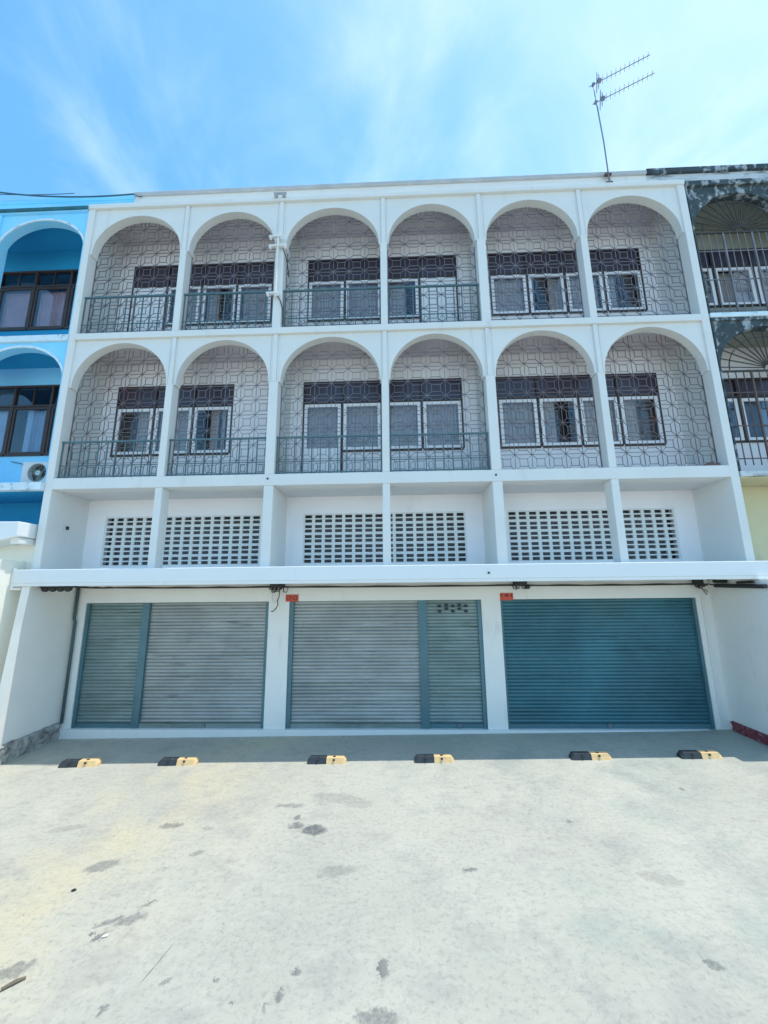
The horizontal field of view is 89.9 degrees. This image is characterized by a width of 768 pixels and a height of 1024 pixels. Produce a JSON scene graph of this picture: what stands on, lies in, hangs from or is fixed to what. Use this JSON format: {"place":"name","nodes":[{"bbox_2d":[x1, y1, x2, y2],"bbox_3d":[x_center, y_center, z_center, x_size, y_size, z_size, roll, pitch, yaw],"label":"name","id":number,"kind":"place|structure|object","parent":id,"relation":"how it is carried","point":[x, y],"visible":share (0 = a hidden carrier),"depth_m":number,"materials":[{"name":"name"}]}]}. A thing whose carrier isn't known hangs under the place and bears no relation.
{"place":"outdoors","nodes":[
{"label":"outdoors","id":0,"kind":"place"},
{"bbox_2d":[0,729,767,1023],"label":"ground","id":1,"kind":"structure","parent":0,"point":[521,878],"depth_m":3.40,"materials":[{"name":"concrete"}]},
{"bbox_2d":[0,976,25,991],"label":"twig","id":2,"kind":"object","parent":1,"relation":"on","point":[15,981],"visible":1,"depth_m":2.57,"materials":[{"name":"beige wood"}]},
{"bbox_2d":[0,560,26,682],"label":"boundary wall","id":3,"kind":"structure","parent":1,"relation":"on","point":[9,600],"depth_m":6.45,"materials":[{"name":"white paint"}]},
{"bbox_2d":[9,568,21,590],"bbox_3d":[-6.219,1.141,6.535,0.200,0.375,0.057,-1,-11,2],"label":"vent pipe","id":4,"kind":"object","parent":3,"relation":"attached to","point":[14,588],"visible":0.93,"depth_m":6.50,"materials":[{"name":"white paint"}]},
{"bbox_2d":[0,195,134,586],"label":"blue shophouse building","id":5,"kind":"structure","parent":1,"relation":"on","point":[41,243],"depth_m":8.34,"materials":[{"name":"paint"}]},
{"bbox_2d":[0,521,38,547],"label":"neighbour canopy","id":6,"kind":"object","parent":5,"relation":"attached to","point":[17,533],"visible":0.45,"depth_m":6.54,"materials":[{"name":"white metal"}]},
{"bbox_2d":[0,385,59,456],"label":"window","id":7,"kind":"structure","parent":5,"relation":"in","point":[39,426],"depth_m":8.20,"materials":[{"name":"clear glass"}]},
{"bbox_2d":[20,462,47,482],"bbox_3d":[-6.402,-0.689,7.223,0.570,0.438,0.268,-1,-11,2],"label":"air conditioner","id":8,"kind":"object","parent":5,"relation":"on","point":[33,471],"visible":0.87,"depth_m":7.13,"materials":[{"name":"white metal"}]},
{"bbox_2d":[0,269,78,330],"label":"window","id":9,"kind":"structure","parent":5,"relation":"in","point":[54,311],"depth_m":8.78,"materials":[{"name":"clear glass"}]},
{"bbox_2d":[58,758,101,767],"bbox_3d":[-4.597,3.793,5.830,0.574,0.079,0.150,0,-11,-2],"label":"parking stop","id":10,"kind":"object","parent":1,"relation":"on","point":[83,762],"visible":1,"depth_m":5.79,"materials":[{"name":"black paint"}]},
{"bbox_2d":[157,757,198,765],"bbox_3d":[-3.097,3.753,5.806,0.574,0.079,0.150,-1,-11,0],"label":"parking stop","id":11,"kind":"object","parent":1,"relation":"on","point":[176,761],"visible":1,"depth_m":5.76,"materials":[{"name":"black paint"}]},
{"bbox_2d":[307,755,346,763],"bbox_3d":[-0.849,3.687,5.741,0.574,0.079,0.150,-1,-11,2],"label":"parking stop","id":12,"kind":"object","parent":1,"relation":"on","point":[326,759],"visible":1,"depth_m":5.70,"materials":[{"name":"black paint"}]},
{"bbox_2d":[0,170,767,764],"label":"shophouse building","id":13,"kind":"structure","parent":1,"relation":"on","point":[482,384],"depth_m":7.32,"materials":[{"name":"paint"}]},
{"bbox_2d":[40,586,73,591],"bbox_3d":[-5.619,1.300,6.606,0.550,0.142,0.060,-1,-11,2],"label":"cable rack","id":14,"kind":"object","parent":13,"relation":"attached to","point":[55,588],"visible":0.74,"depth_m":6.58,"materials":[{"name":"black metal"}]},
{"bbox_2d":[0,192,141,197],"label":"overhead cable","id":15,"kind":"object","parent":13,"relation":"attached to","point":[34,195],"visible":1,"depth_m":8.80,"materials":[{"name":"black rubber"}]},
{"bbox_2d":[110,384,233,456],"bbox_3d":[-4.398,-1.904,8.093,2.490,1.555,0.162,-1,-11,2],"label":"window","id":16,"kind":"structure","parent":13,"relation":"in","point":[217,400],"depth_m":8.11,"materials":[{"name":"clear glass"}]},
{"bbox_2d":[127,262,273,331],"bbox_3d":[-4.060,-4.462,8.553,3.200,2.325,0.196,-1,-11,2],"label":"window","id":17,"kind":"structure","parent":13,"relation":"in","point":[241,270],"depth_m":8.64,"materials":[{"name":"clear glass"}]},
{"bbox_2d":[266,235,288,323],"bbox_3d":[-2.095,-4.543,7.610,0.360,1.950,0.279,-1,-11,2],"label":"line bracket","id":18,"kind":"object","parent":13,"relation":"attached to","point":[275,293],"visible":1,"depth_m":7.61,"materials":[{"name":"white metal"}]},
{"bbox_2d":[269,584,287,611],"bbox_3d":[-1.972,1.601,7.201,0.372,0.520,0.101,-1,-11,2],"label":"junction box","id":19,"kind":"object","parent":13,"relation":"attached to","point":[276,586],"visible":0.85,"depth_m":7.19,"materials":[{"name":"black plastic"}]},
{"bbox_2d":[274,192,286,197],"bbox_3d":[-2.128,-6.500,7.887,0.260,0.100,0.048,-1,-11,2],"label":"roof bracket","id":20,"kind":"object","parent":13,"relation":"attached to","point":[283,194],"visible":1,"depth_m":7.88,"materials":[{"name":"grey metal"}]},
{"bbox_2d":[306,255,458,322],"bbox_3d":[-0.038,-4.527,8.426,3.290,2.325,0.196,-1,-11,2],"label":"window","id":21,"kind":"structure","parent":13,"relation":"in","point":[422,275],"depth_m":8.54,"materials":[{"name":"white glass"}]},
{"bbox_2d":[73,583,692,588],"bbox_3d":[0.138,1.365,7.173,11.162,0.104,0.748,0,-11,-2],"label":"power cable","id":22,"kind":"object","parent":13,"relation":"attached to","point":[380,586],"visible":0.99,"depth_m":7.17,"materials":[{"name":"black rubber"}]},
{"bbox_2d":[301,378,464,473],"bbox_3d":[-0.027,-1.634,7.890,3.290,2.250,0.162,-1,-11,2],"label":"window","id":23,"kind":"structure","parent":13,"relation":"in","point":[456,424],"depth_m":7.98,"materials":[{"name":"white glass"}]},
{"bbox_2d":[512,581,530,589],"bbox_3d":[2.524,1.349,7.094,0.352,0.155,0.101,-1,-11,2],"label":"junction box","id":24,"kind":"object","parent":13,"relation":"attached to","point":[520,583],"visible":0.98,"depth_m":7.06,"materials":[{"name":"black plastic"}]},
{"bbox_2d":[487,248,647,316],"bbox_3d":[3.937,-4.967,8.390,3.270,1.555,0.162,-1,-11,2],"label":"window","id":25,"kind":"structure","parent":13,"relation":"in","point":[557,294],"depth_m":8.41,"materials":[{"name":"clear glass"}]},
{"bbox_2d":[496,373,666,448],"bbox_3d":[3.942,-2.040,7.831,3.240,1.555,0.162,-1,-11,2],"label":"window","id":26,"kind":"structure","parent":13,"relation":"in","point":[642,389],"depth_m":7.85,"materials":[{"name":"white glass"}]},
{"bbox_2d":[589,52,654,182],"bbox_3d":[5.411,-8.388,8.535,1.211,3.501,0.404,-4,-11,19],"label":"tv antenna","id":27,"kind":"object","parent":13,"relation":"attached to","point":[602,99],"visible":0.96,"depth_m":8.76,"materials":[{"name":"metal"}]},
{"bbox_2d":[692,580,707,594],"bbox_3d":[5.730,1.363,6.980,0.252,0.270,0.101,-1,-11,2],"label":"junction box","id":28,"kind":"object","parent":13,"relation":"attached to","point":[697,583],"visible":0.99,"depth_m":6.95,"materials":[{"name":"black plastic"}]},
{"bbox_2d":[705,579,767,587],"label":"cable bundle","id":29,"kind":"object","parent":13,"relation":"attached to","point":[739,584],"visible":0.97,"depth_m":6.35,"materials":[{"name":"black rubber"}]},
{"bbox_2d":[414,754,453,762],"bbox_3d":[0.740,3.640,5.695,0.574,0.079,0.150,-1,-11,1],"label":"parking stop","id":30,"kind":"object","parent":1,"relation":"on","point":[432,758],"visible":1,"depth_m":5.65,"materials":[{"name":"black paint"}]},
{"bbox_2d":[569,751,611,759],"bbox_3d":[3.029,3.579,5.663,0.574,0.079,0.150,-1,-11,2],"label":"parking stop","id":31,"kind":"object","parent":1,"relation":"on","point":[588,755],"visible":1,"depth_m":5.62,"materials":[{"name":"black paint"}]},
{"bbox_2d":[676,750,722,758],"bbox_3d":[4.598,3.532,5.617,0.574,0.079,0.150,-1,-11,2],"label":"parking stop","id":32,"kind":"object","parent":1,"relation":"on","point":[697,754],"visible":1,"depth_m":5.57,"materials":[{"name":"black paint"}]},
{"bbox_2d":[646,163,767,579],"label":"weathered shophouse building","id":33,"kind":"structure","parent":1,"relation":"on","point":[728,208],"depth_m":7.64,"materials":[{"name":"paint"}]},
{"bbox_2d":[699,248,767,307],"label":"window","id":34,"kind":"structure","parent":33,"relation":"in","point":[709,259],"depth_m":8.29,"materials":[{"name":"clear glass"}]},
{"bbox_2d":[724,377,767,442],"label":"window","id":35,"kind":"structure","parent":33,"relation":"in","point":[752,437],"depth_m":7.74,"materials":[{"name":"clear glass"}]},
{"bbox_2d":[0,0,767,199],"label":"sky","id":36,"kind":"structure","parent":0,"point":[98,97],"materials":[{"name":"blue"}]},
{"bbox_2d":[703,462,720,465],"bbox_3d":[5.634,-0.826,6.622,0.250,0.068,0.060,-1,-11,2],"label":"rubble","id":37,"kind":"object","parent":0,"point":[710,464],"visible":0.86,"depth_m":6.59,"materials":[{"name":"concrete"}]}
]}

